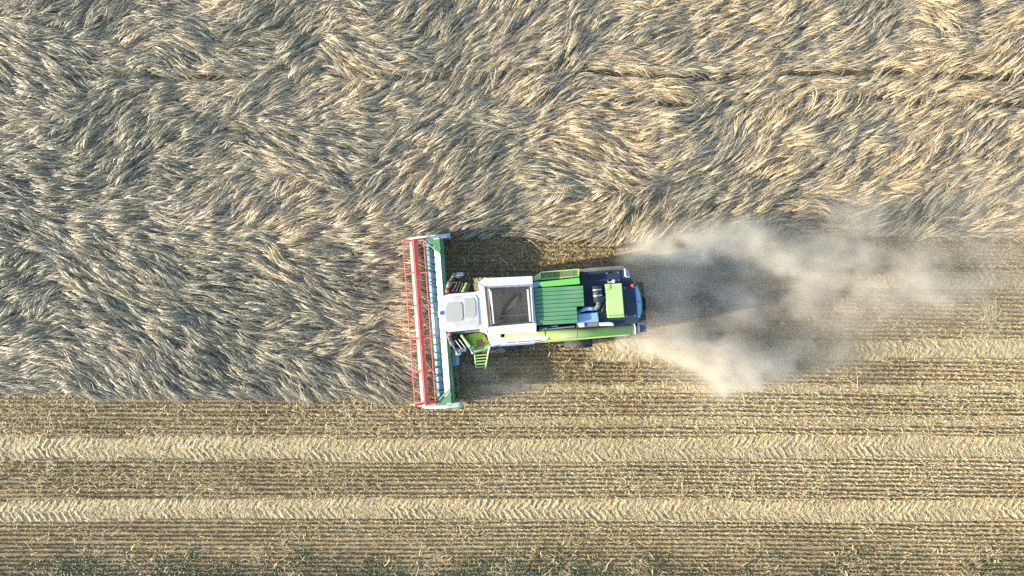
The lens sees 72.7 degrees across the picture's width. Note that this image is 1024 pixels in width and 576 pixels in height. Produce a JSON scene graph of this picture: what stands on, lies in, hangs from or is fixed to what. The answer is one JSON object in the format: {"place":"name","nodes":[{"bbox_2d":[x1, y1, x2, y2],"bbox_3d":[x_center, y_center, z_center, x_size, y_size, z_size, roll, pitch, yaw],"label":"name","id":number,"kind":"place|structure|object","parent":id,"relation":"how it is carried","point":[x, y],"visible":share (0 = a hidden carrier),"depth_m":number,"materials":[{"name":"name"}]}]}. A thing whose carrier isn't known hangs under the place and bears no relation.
{"place":"outdoors","nodes":[
{"label":"outdoors","id":0,"kind":"place"},
{"bbox_2d":[0,230,1023,575],"bbox_3d":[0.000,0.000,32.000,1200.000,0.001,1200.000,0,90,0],"label":"ground","id":1,"kind":"structure","parent":0,"point":[622,550],"depth_m":32.00,"materials":[{"name":"soil"}]},
{"bbox_2d":[0,434,1023,462],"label":"tyre track","id":2,"kind":"structure","parent":1,"relation":"on","point":[329,457],"depth_m":31.96,"materials":[{"name":"plant"}]},
{"bbox_2d":[0,497,1023,522],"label":"tyre track","id":3,"kind":"structure","parent":1,"relation":"on","point":[478,502],"depth_m":31.96,"materials":[{"name":"plant"}]},
{"bbox_2d":[0,0,1023,386],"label":"soil","id":4,"kind":"structure","parent":1,"relation":"on","point":[738,78],"depth_m":32.00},
{"bbox_2d":[0,0,1023,406],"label":"lodged crop","id":5,"kind":"object","parent":4,"relation":"on","point":[62,106],"visible":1,"depth_m":31.69,"materials":[{"name":"plant"}]},
{"bbox_2d":[0,230,1023,575],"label":"stubble","id":6,"kind":"object","parent":1,"relation":"on","point":[706,462],"visible":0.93,"depth_m":31.93,"materials":[{"name":"beige plant"}]},
{"bbox_2d":[0,233,1023,575],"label":"straw litter","id":7,"kind":"object","parent":1,"relation":"on","point":[448,453],"visible":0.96,"depth_m":31.93,"materials":[{"name":"beige plant"}]},
{"bbox_2d":[579,358,594,373],"bbox_3d":[3.420,3.451,31.879,0.784,0.120,0.760,24,90,0],"label":"straw bunch","id":8,"kind":"object","parent":7,"relation":"on","point":[587,364],"visible":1,"depth_m":31.89,"materials":[{"name":"beige plant"}]},
{"bbox_2d":[627,356,640,368],"bbox_3d":[5.518,3.437,31.876,0.767,0.119,0.640,0,90,0],"label":"straw bunch","id":9,"kind":"object","parent":7,"relation":"on","point":[631,364],"visible":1,"depth_m":31.88,"materials":[{"name":"beige plant"}]},
{"bbox_2d":[972,299,1002,330],"bbox_3d":[21.796,1.195,31.875,1.408,0.123,1.598,0,90,0],"label":"straw bunch","id":10,"kind":"object","parent":7,"relation":"on","point":[990,315],"visible":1,"depth_m":31.88,"materials":[{"name":"beige plant"}]},
{"bbox_2d":[1,249,1023,575],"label":"weeds","id":11,"kind":"object","parent":1,"relation":"on","point":[477,571],"visible":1,"depth_m":31.92,"materials":[{"name":"green plant"}]},
{"bbox_2d":[400,233,645,408],"bbox_3d":[0.441,1.212,30.099,10.775,3.798,7.737,-4,90,0],"label":"combine harvester","id":12,"kind":"object","parent":1,"relation":"on","point":[575,308],"visible":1,"depth_m":28.89,"materials":[{"name":"green paint"}]},
{"bbox_2d":[479,383,1023,393],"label":"crop stubble","id":13,"kind":"object","parent":1,"relation":"on","point":[653,388],"visible":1,"depth_m":31.97,"materials":[{"name":"plant"}]},
{"bbox_2d":[479,416,1023,426],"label":"crop stubble","id":14,"kind":"object","parent":1,"relation":"on","point":[676,421],"visible":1,"depth_m":31.97,"materials":[{"name":"plant"}]},
{"bbox_2d":[586,338,1023,360],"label":"tyre track","id":15,"kind":"structure","parent":1,"relation":"on","point":[706,344],"depth_m":31.97,"materials":[{"name":"plant"}]},
{"bbox_2d":[643,270,1023,290],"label":"tyre track","id":16,"kind":"structure","parent":1,"relation":"on","point":[769,280],"depth_m":31.97,"materials":[{"name":"soil"}]}
]}

